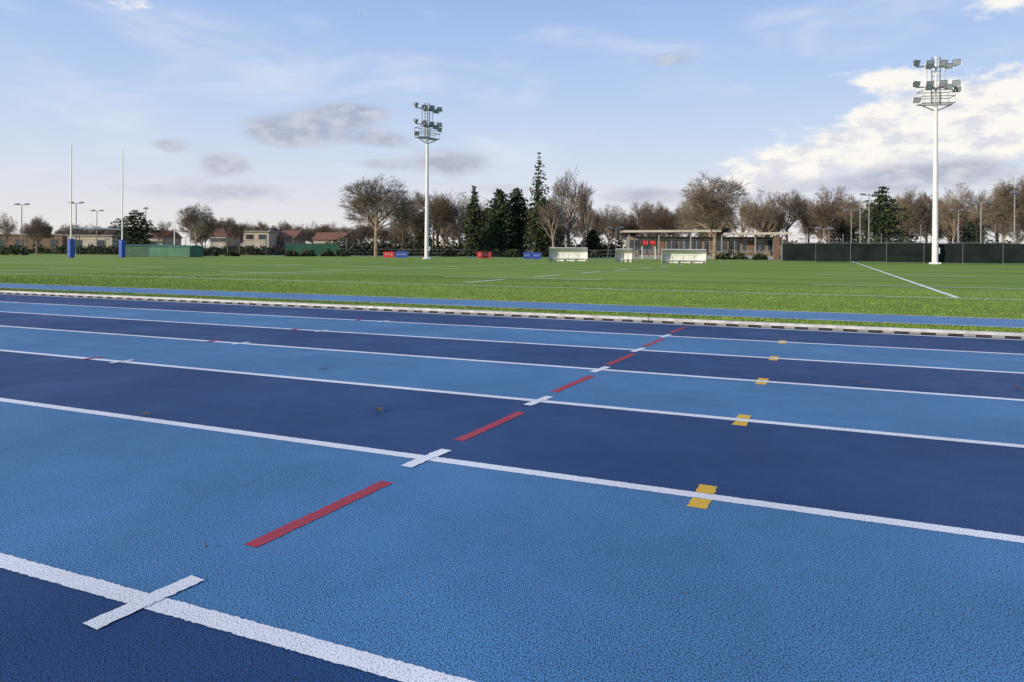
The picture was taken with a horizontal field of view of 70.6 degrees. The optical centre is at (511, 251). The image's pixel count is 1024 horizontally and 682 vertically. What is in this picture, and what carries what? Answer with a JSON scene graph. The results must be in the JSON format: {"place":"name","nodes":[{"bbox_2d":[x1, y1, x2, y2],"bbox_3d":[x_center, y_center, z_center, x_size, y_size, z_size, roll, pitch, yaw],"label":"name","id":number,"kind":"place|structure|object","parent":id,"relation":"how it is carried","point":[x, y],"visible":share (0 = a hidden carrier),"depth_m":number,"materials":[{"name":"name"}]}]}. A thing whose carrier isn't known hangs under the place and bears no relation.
{"place":"outdoors","nodes":[
{"label":"outdoors","id":0,"kind":"place"},
{"bbox_2d":[1,234,69,252],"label":"sports hall","id":1,"kind":"structure","parent":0,"point":[26,242],"depth_m":150.00,"materials":[{"name":"brown brick"}]},
{"bbox_2d":[1,239,56,247],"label":"windows","id":2,"kind":"structure","parent":1,"relation":"in","point":[3,241],"depth_m":149.94,"materials":[{"name":"grey glass"}]},
{"bbox_2d":[65,235,131,248],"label":"warehouse","id":3,"kind":"structure","parent":0,"point":[85,240],"depth_m":148.00,"materials":[{"name":"beige"}]},
{"bbox_2d":[77,240,104,246],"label":"windows","id":4,"kind":"structure","parent":3,"relation":"in","point":[99,242],"depth_m":147.94,"materials":[{"name":"grey glass"}]},
{"bbox_2d":[149,237,180,244],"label":"walls","id":5,"kind":"structure","parent":0,"point":[171,241],"depth_m":149.10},
{"bbox_2d":[149,230,182,237],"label":"roof","id":6,"kind":"structure","parent":5,"relation":"on","point":[171,235],"depth_m":149.14,"materials":[{"name":"tile"}]},
{"bbox_2d":[210,236,238,247],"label":"walls","id":7,"kind":"structure","parent":0,"point":[231,243],"depth_m":150.00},
{"bbox_2d":[210,238,224,249],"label":"windows","id":8,"kind":"structure","parent":7,"relation":"attached to","point":[219,240],"depth_m":149.95,"materials":[{"name":"grey glass"}]},
{"bbox_2d":[211,229,241,236],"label":"roof","id":9,"kind":"structure","parent":7,"relation":"on","point":[222,234],"depth_m":151.62,"materials":[{"name":"tile"}]},
{"bbox_2d":[243,232,279,247],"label":"walls","id":10,"kind":"structure","parent":0,"point":[271,241],"depth_m":145.00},
{"bbox_2d":[245,235,266,247],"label":"windows","id":11,"kind":"structure","parent":10,"relation":"attached to","point":[262,237],"depth_m":144.95,"materials":[{"name":"glass"}]},
{"bbox_2d":[406,211,436,255],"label":"pine tree","id":12,"kind":"object","parent":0,"point":[419,236],"visible":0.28,"depth_m":139.09,"materials":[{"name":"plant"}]},
{"bbox_2d":[0,252,1014,338],"bbox_3d":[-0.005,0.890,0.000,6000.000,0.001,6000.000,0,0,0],"label":"ground","id":13,"kind":"structure","parent":0,"point":[557,318],"depth_m":9.89,"materials":[{"name":"plant"}]},
{"bbox_2d":[1,243,340,255],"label":"hedge","id":14,"kind":"object","parent":13,"relation":"on","point":[245,250],"visible":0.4,"depth_m":125.40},
{"bbox_2d":[278,237,304,246],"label":"walls","id":15,"kind":"structure","parent":13,"relation":"on","point":[291,239],"depth_m":150.00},
{"bbox_2d":[277,230,306,237],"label":"roof","id":16,"kind":"structure","parent":15,"relation":"on","point":[294,233],"depth_m":152.53,"materials":[{"name":"tile"}]},
{"bbox_2d":[312,232,352,245],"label":"house","id":17,"kind":"structure","parent":13,"relation":"on","point":[328,235],"depth_m":148.06,"materials":[{"name":"tile"}]},
{"bbox_2d":[388,196,422,248],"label":"bare tree","id":18,"kind":"object","parent":13,"relation":"on","point":[413,222],"visible":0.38,"depth_m":128.02,"materials":[{"name":"brown plant"}]},
{"bbox_2d":[397,192,432,252],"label":"bare tree","id":19,"kind":"object","parent":13,"relation":"on","point":[417,196],"visible":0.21,"depth_m":133.99,"materials":[{"name":"brown plant"}]},
{"bbox_2d":[409,192,460,255],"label":"bare tree","id":20,"kind":"object","parent":13,"relation":"on","point":[447,213],"visible":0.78,"depth_m":128.87,"materials":[{"name":"brown plant"}]},
{"bbox_2d":[422,190,467,253],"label":"bare tree","id":21,"kind":"object","parent":13,"relation":"on","point":[438,198],"visible":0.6,"depth_m":129.66,"materials":[{"name":"beige plant"}]},
{"bbox_2d":[438,248,457,256],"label":"shrub","id":22,"kind":"object","parent":13,"relation":"on","point":[449,252],"visible":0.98,"depth_m":111.80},
{"bbox_2d":[443,191,470,255],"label":"bare tree","id":23,"kind":"object","parent":13,"relation":"on","point":[459,232],"visible":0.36,"depth_m":135.44,"materials":[{"name":"beige plant"}]},
{"bbox_2d":[459,185,486,255],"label":"conifer tree","id":24,"kind":"object","parent":13,"relation":"on","point":[473,222],"visible":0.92,"depth_m":121.38,"materials":[{"name":"green plant"}]},
{"bbox_2d":[348,249,614,255],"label":"perimeter rail","id":25,"kind":"object","parent":13,"relation":"on","point":[435,249],"visible":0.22,"depth_m":122.61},
{"bbox_2d":[481,207,492,251],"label":"pine tree","id":26,"kind":"object","parent":13,"relation":"on","point":[487,228],"visible":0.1,"depth_m":125.18,"materials":[{"name":"green plant"}]},
{"bbox_2d":[489,248,503,256],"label":"shrub","id":27,"kind":"object","parent":13,"relation":"on","point":[498,253],"visible":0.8,"depth_m":111.63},
{"bbox_2d":[473,188,523,256],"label":"pine tree","id":28,"kind":"object","parent":13,"relation":"on","point":[496,232],"visible":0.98,"depth_m":117.04,"materials":[{"name":"green plant"}]},
{"bbox_2d":[0,290,1023,338],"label":"track kerb","id":29,"kind":"structure","parent":13,"relation":"on","point":[966,333],"depth_m":9.16,"materials":[{"name":"metal"}]},
{"bbox_2d":[503,249,520,256],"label":"shrub","id":30,"kind":"object","parent":13,"relation":"on","point":[510,253],"visible":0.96,"depth_m":107.71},
{"bbox_2d":[500,187,532,254],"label":"pine tree","id":31,"kind":"object","parent":13,"relation":"on","point":[520,212],"visible":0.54,"depth_m":119.10,"materials":[{"name":"green plant"}]},
{"bbox_2d":[19,195,1023,251],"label":"distant tree row","id":32,"kind":"object","parent":13,"relation":"on","point":[362,232],"visible":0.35,"depth_m":164.48,"materials":[{"name":"beige plant"}]},
{"bbox_2d":[518,152,556,244],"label":"spruce tree","id":33,"kind":"object","parent":13,"relation":"on","point":[538,194],"visible":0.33,"depth_m":117.80,"materials":[{"name":"green plant"}]},
{"bbox_2d":[517,197,566,256],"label":"pine tree","id":34,"kind":"object","parent":13,"relation":"on","point":[541,239],"visible":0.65,"depth_m":113.20,"materials":[{"name":"green plant"}]},
{"bbox_2d":[537,194,567,247],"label":"bare tree","id":35,"kind":"object","parent":13,"relation":"on","point":[555,210],"visible":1,"depth_m":107.46,"materials":[{"name":"beige plant"}]},
{"bbox_2d":[549,190,572,247],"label":"bare tree","id":36,"kind":"object","parent":13,"relation":"on","point":[563,213],"visible":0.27,"depth_m":124.28,"materials":[{"name":"beige plant"}]},
{"bbox_2d":[548,166,594,247],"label":"bare tree","id":37,"kind":"object","parent":13,"relation":"on","point":[565,188],"visible":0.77,"depth_m":118.36,"materials":[{"name":"beige plant"}]},
{"bbox_2d":[576,179,593,247],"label":"poplar tree","id":38,"kind":"object","parent":13,"relation":"on","point":[583,215],"visible":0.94,"depth_m":115.89,"materials":[{"name":"beige plant"}]},
{"bbox_2d":[578,229,609,256],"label":"pine tree","id":39,"kind":"object","parent":13,"relation":"on","point":[592,241],"visible":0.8,"depth_m":124.29,"materials":[{"name":"green plant"}]},
{"bbox_2d":[588,250,603,257],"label":"shrub","id":40,"kind":"object","parent":13,"relation":"on","point":[596,254],"visible":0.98,"depth_m":105.72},
{"bbox_2d":[594,203,622,256],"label":"bare tree","id":41,"kind":"object","parent":13,"relation":"on","point":[600,222],"visible":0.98,"depth_m":117.53,"materials":[{"name":"beige plant"}]},
{"bbox_2d":[623,199,658,236],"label":"bare tree","id":42,"kind":"object","parent":13,"relation":"on","point":[648,221],"visible":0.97,"depth_m":117.51,"materials":[{"name":"brown plant"}]},
{"bbox_2d":[651,206,689,236],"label":"bare tree","id":43,"kind":"object","parent":13,"relation":"on","point":[664,223],"visible":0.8,"depth_m":129.62,"materials":[{"name":"brown plant"}]},
{"bbox_2d":[325,234,1021,256],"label":"hedge","id":44,"kind":"object","parent":13,"relation":"on","point":[360,249],"visible":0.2,"depth_m":130.20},
{"bbox_2d":[675,200,703,236],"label":"bare tree","id":45,"kind":"object","parent":13,"relation":"on","point":[689,233],"visible":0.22,"depth_m":127.49,"materials":[{"name":"beige plant"}]},
{"bbox_2d":[620,230,791,259],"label":"sports pavilion","id":46,"kind":"structure","parent":13,"relation":"on","point":[769,247],"depth_m":93.53,"materials":[{"name":"concrete"}]},
{"bbox_2d":[630,239,772,254],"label":"windows","id":47,"kind":"structure","parent":46,"relation":"in","point":[748,246],"depth_m":93.83,"materials":[{"name":"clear glass"}]},
{"bbox_2d":[718,197,762,236],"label":"bare tree","id":48,"kind":"object","parent":13,"relation":"on","point":[735,222],"visible":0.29,"depth_m":129.43,"materials":[{"name":"beige plant"}]},
{"bbox_2d":[738,189,785,236],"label":"bare tree","id":49,"kind":"object","parent":13,"relation":"on","point":[749,212],"visible":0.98,"depth_m":117.47,"materials":[{"name":"beige plant"}]},
{"bbox_2d":[760,189,815,242],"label":"bare tree","id":50,"kind":"object","parent":13,"relation":"on","point":[793,211],"visible":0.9,"depth_m":118.32,"materials":[{"name":"brown plant"}]},
{"bbox_2d":[794,199,822,242],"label":"bare tree","id":51,"kind":"object","parent":13,"relation":"on","point":[804,223],"visible":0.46,"depth_m":124.25,"materials":[{"name":"brown plant"}]},
{"bbox_2d":[804,183,861,243],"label":"bare tree","id":52,"kind":"object","parent":13,"relation":"on","point":[824,203],"visible":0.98,"depth_m":114.71,"materials":[{"name":"brown plant"}]},
{"bbox_2d":[831,220,865,243],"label":"cedar tree","id":53,"kind":"object","parent":13,"relation":"on","point":[844,234],"visible":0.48,"depth_m":124.44,"materials":[{"name":"green plant"}]},
{"bbox_2d":[836,191,867,239],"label":"bare tree","id":54,"kind":"object","parent":13,"relation":"on","point":[846,218],"visible":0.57,"depth_m":124.12,"materials":[{"name":"beige plant"}]},
{"bbox_2d":[851,201,868,243],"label":"court light","id":55,"kind":"object","parent":13,"relation":"on","point":[860,217],"visible":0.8,"depth_m":99.94,"materials":[{"name":"metal"}]},
{"bbox_2d":[860,193,877,243],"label":"court light","id":56,"kind":"object","parent":13,"relation":"on","point":[863,194],"visible":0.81,"depth_m":94.95,"materials":[{"name":"metal"}]},
{"bbox_2d":[847,186,919,243],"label":"cedar tree","id":57,"kind":"object","parent":13,"relation":"on","point":[879,221],"visible":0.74,"depth_m":104.37,"materials":[{"name":"green plant"}]},
{"bbox_2d":[889,187,931,241],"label":"bare tree","id":58,"kind":"object","parent":13,"relation":"on","point":[919,210],"visible":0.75,"depth_m":116.20,"materials":[{"name":"beige plant"}]},
{"bbox_2d":[899,192,948,242],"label":"bare tree","id":59,"kind":"object","parent":13,"relation":"on","point":[930,203],"visible":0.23,"depth_m":124.39,"materials":[{"name":"brown plant"}]},
{"bbox_2d":[931,181,977,242],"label":"bare tree","id":60,"kind":"object","parent":13,"relation":"on","point":[943,212],"visible":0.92,"depth_m":109.37,"materials":[{"name":"beige plant"}]},
{"bbox_2d":[920,224,1023,242],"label":"court fence","id":61,"kind":"object","parent":13,"relation":"on","point":[995,241],"visible":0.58,"depth_m":90.06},
{"bbox_2d":[956,219,990,243],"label":"pine tree","id":62,"kind":"object","parent":13,"relation":"on","point":[966,233],"visible":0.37,"depth_m":124.48,"materials":[{"name":"green plant"}]},
{"bbox_2d":[955,189,1001,242],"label":"bare tree","id":63,"kind":"object","parent":13,"relation":"on","point":[977,220],"visible":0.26,"depth_m":117.51,"materials":[{"name":"brown plant"}]},
{"bbox_2d":[971,201,991,243],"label":"court light","id":64,"kind":"object","parent":13,"relation":"on","point":[981,217],"visible":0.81,"depth_m":91.95,"materials":[{"name":"metal"}]},
{"bbox_2d":[969,174,1023,242],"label":"bare tree","id":65,"kind":"object","parent":13,"relation":"on","point":[1001,202],"visible":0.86,"depth_m":100.52,"materials":[{"name":"beige plant"}]},
{"bbox_2d":[999,174,1023,237],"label":"bare tree","id":66,"kind":"object","parent":13,"relation":"on","point":[1021,187],"visible":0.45,"depth_m":101.76,"materials":[{"name":"brown plant"}]},
{"bbox_2d":[1010,191,1018,243],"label":"court light","id":67,"kind":"object","parent":13,"relation":"on","point":[1014,192],"visible":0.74,"depth_m":84.94,"materials":[{"name":"metal"}]},
{"bbox_2d":[0,294,1023,681],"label":"running track","id":68,"kind":"structure","parent":0,"point":[474,574],"depth_m":2.51,"materials":[{"name":"rubber"}]},
{"bbox_2d":[0,294,1023,681],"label":"track markings","id":69,"kind":"object","parent":68,"relation":"on","point":[390,668],"visible":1,"depth_m":2.46,"materials":[{"name":"paint"}]},
{"bbox_2d":[0,254,1023,332],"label":"turf pitch","id":70,"kind":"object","parent":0,"point":[992,278],"visible":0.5,"depth_m":25.00,"materials":[{"name":"plant"}]},
{"bbox_2d":[0,212,17,251],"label":"bare tree","id":71,"kind":"object","parent":70,"relation":"on","point":[7,228],"visible":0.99,"depth_m":117.72,"materials":[{"name":"beige plant"}]},
{"bbox_2d":[0,244,29,254],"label":"shrub","id":72,"kind":"object","parent":70,"relation":"on","point":[18,252],"visible":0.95,"depth_m":99.66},
{"bbox_2d":[19,214,54,253],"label":"bare tree","id":73,"kind":"object","parent":70,"relation":"on","point":[38,225],"visible":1,"depth_m":111.35,"materials":[{"name":"beige plant"}]},
{"bbox_2d":[0,234,110,254],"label":"court fence","id":74,"kind":"object","parent":70,"relation":"on","point":[58,244],"visible":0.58,"depth_m":118.00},
{"bbox_2d":[69,202,83,254],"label":"court light","id":75,"kind":"object","parent":70,"relation":"on","point":[76,229],"visible":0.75,"depth_m":114.98,"materials":[{"name":"metal"}]},
{"bbox_2d":[67,143,125,257],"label":"rugby goal posts","id":76,"kind":"object","parent":70,"relation":"on","point":[71,247],"visible":0.95,"depth_m":72.02,"materials":[{"name":"metal"}]},
{"bbox_2d":[107,210,159,252],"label":"cedar tree","id":77,"kind":"object","parent":70,"relation":"on","point":[133,220],"visible":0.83,"depth_m":117.46,"materials":[{"name":"green plant"}]},
{"bbox_2d":[126,244,157,256],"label":"vault mat cover","id":78,"kind":"object","parent":70,"relation":"on","point":[137,250],"visible":0.66,"depth_m":83.53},
{"bbox_2d":[151,220,178,244],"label":"bare tree","id":79,"kind":"object","parent":70,"relation":"on","point":[162,228],"visible":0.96,"depth_m":124.85,"materials":[{"name":"brown plant"}]},
{"bbox_2d":[148,245,203,256],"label":"vault mat cover","id":80,"kind":"object","parent":70,"relation":"on","point":[175,250],"visible":0.95,"depth_m":82.60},
{"bbox_2d":[176,204,218,244],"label":"bare tree","id":81,"kind":"object","parent":70,"relation":"on","point":[187,222],"visible":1,"depth_m":111.94,"materials":[{"name":"beige plant"}]},
{"bbox_2d":[203,248,219,255],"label":"shrub","id":82,"kind":"object","parent":70,"relation":"on","point":[210,252],"visible":0.83,"depth_m":99.73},
{"bbox_2d":[215,217,246,252],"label":"bare tree","id":83,"kind":"object","parent":70,"relation":"on","point":[233,226],"visible":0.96,"depth_m":118.07,"materials":[{"name":"brown plant"}]},
{"bbox_2d":[224,249,239,255],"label":"shrub","id":84,"kind":"object","parent":70,"relation":"on","point":[232,252],"visible":0.89,"depth_m":97.63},
{"bbox_2d":[133,236,346,255],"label":"court fence","id":85,"kind":"object","parent":70,"relation":"on","point":[248,245],"visible":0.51,"depth_m":118.00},
{"bbox_2d":[285,249,299,256],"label":"shrub","id":86,"kind":"object","parent":70,"relation":"on","point":[291,253],"visible":0.98,"depth_m":99.71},
{"bbox_2d":[300,249,316,255],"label":"shrub","id":87,"kind":"object","parent":70,"relation":"on","point":[306,253],"visible":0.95,"depth_m":101.62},
{"bbox_2d":[286,243,338,254],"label":"court screen","id":88,"kind":"object","parent":70,"relation":"on","point":[318,248],"visible":0.62,"depth_m":112.50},
{"bbox_2d":[320,249,333,255],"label":"shrub","id":89,"kind":"object","parent":70,"relation":"on","point":[328,252],"visible":0.86,"depth_m":103.64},
{"bbox_2d":[334,248,351,256],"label":"shrub","id":90,"kind":"object","parent":70,"relation":"on","point":[343,252],"visible":0.99,"depth_m":102.62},
{"bbox_2d":[338,173,418,256],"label":"bare tree","id":91,"kind":"object","parent":70,"relation":"on","point":[366,201],"visible":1,"depth_m":104.91,"materials":[{"name":"beige plant"}]},
{"bbox_2d":[383,252,393,257],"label":"advertising board","id":92,"kind":"object","parent":70,"relation":"on","point":[388,254],"visible":0.92,"depth_m":81.97,"materials":[{"name":"metal"}]},
{"bbox_2d":[395,251,407,257],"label":"advertising board","id":93,"kind":"object","parent":70,"relation":"on","point":[401,254],"visible":0.96,"depth_m":81.97,"materials":[{"name":"metal"}]},
{"bbox_2d":[413,102,441,258],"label":"floodlight mast","id":94,"kind":"object","parent":70,"relation":"on","point":[425,107],"visible":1,"depth_m":77.86,"materials":[{"name":"metal"}]},
{"bbox_2d":[477,252,490,257],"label":"advertising board","id":95,"kind":"object","parent":70,"relation":"on","point":[483,254],"visible":1,"depth_m":81.97,"materials":[{"name":"metal"}]},
{"bbox_2d":[0,271,1023,319],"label":"turf grass","id":96,"kind":"structure","parent":70,"relation":"on","point":[399,294],"depth_m":15.46,"materials":[{"name":"plant"}]},
{"bbox_2d":[0,287,1023,332],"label":"grass verge","id":97,"kind":"object","parent":70,"relation":"on","point":[987,328],"depth_m":10.23,"materials":[{"name":"plant"}]},
{"bbox_2d":[19,256,1018,299],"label":"pitch lines","id":98,"kind":"object","parent":70,"relation":"on","point":[624,269],"visible":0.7,"depth_m":21.20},
{"bbox_2d":[532,252,541,259],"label":"advertising board","id":99,"kind":"object","parent":70,"relation":"on","point":[536,255],"visible":1,"depth_m":74.97,"materials":[{"name":"metal"}]},
{"bbox_2d":[549,247,587,261],"bbox_3d":[4.916,0.279,62.909,3.364,1.222,0.712,0,0,7],"label":"dugout","id":100,"kind":"object","parent":70,"relation":"on","point":[568,254],"visible":0.99,"depth_m":63.18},
{"bbox_2d":[615,249,632,262],"bbox_3d":[9.126,0.347,59.029,1.404,1.128,0.659,0,0,7],"label":"dugout","id":101,"kind":"object","parent":70,"relation":"on","point":[623,255],"visible":1,"depth_m":59.27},
{"bbox_2d":[641,240,656,258],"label":"scoreboard","id":102,"kind":"object","parent":70,"relation":"on","point":[648,242],"visible":0.95,"depth_m":87.91,"materials":[{"name":"black metal"}]},
{"bbox_2d":[661,249,706,263],"bbox_3d":[12.965,0.379,54.570,3.281,1.104,0.646,0,0,7],"label":"dugout","id":103,"kind":"object","parent":70,"relation":"on","point":[677,256],"visible":1,"depth_m":54.80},
{"bbox_2d":[676,171,749,258],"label":"bare tree","id":104,"kind":"object","parent":70,"relation":"on","point":[708,201],"visible":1,"depth_m":90.65,"materials":[{"name":"beige plant"}]},
{"bbox_2d":[715,252,730,258],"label":"shrub","id":105,"kind":"object","parent":70,"relation":"on","point":[722,255],"visible":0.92,"depth_m":89.59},
{"bbox_2d":[731,253,747,259],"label":"shrub","id":106,"kind":"object","parent":70,"relation":"on","point":[737,256],"visible":0.98,"depth_m":89.67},
{"bbox_2d":[751,252,768,259],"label":"shrub","id":107,"kind":"object","parent":70,"relation":"on","point":[759,256],"visible":0.97,"depth_m":85.67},
{"bbox_2d":[782,243,1023,264],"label":"windscreen fence","id":108,"kind":"object","parent":70,"relation":"on","point":[962,253],"visible":0.9,"depth_m":61.02,"materials":[{"name":"fabric"}]},
{"bbox_2d":[912,56,961,263],"bbox_3d":[34.773,-7.483,59.304,3.791,17.050,1.356,0,0,8],"label":"floodlight mast","id":109,"kind":"object","parent":70,"relation":"on","point":[944,84],"visible":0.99,"depth_m":59.25,"materials":[{"name":"metal"}]},
{"bbox_2d":[0,283,1023,327],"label":"infield runway","id":110,"kind":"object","parent":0,"point":[954,321],"depth_m":11.10,"materials":[{"name":"rubber"}]},
{"bbox_2d":[0,0,1023,251],"label":"sky","id":111,"kind":"structure","parent":0,"point":[248,111],"materials":[{"name":"blue"}]},
{"bbox_2d":[318,255,750,259],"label":"running track","id":112,"kind":"structure","parent":0,"point":[457,256],"depth_m":112.63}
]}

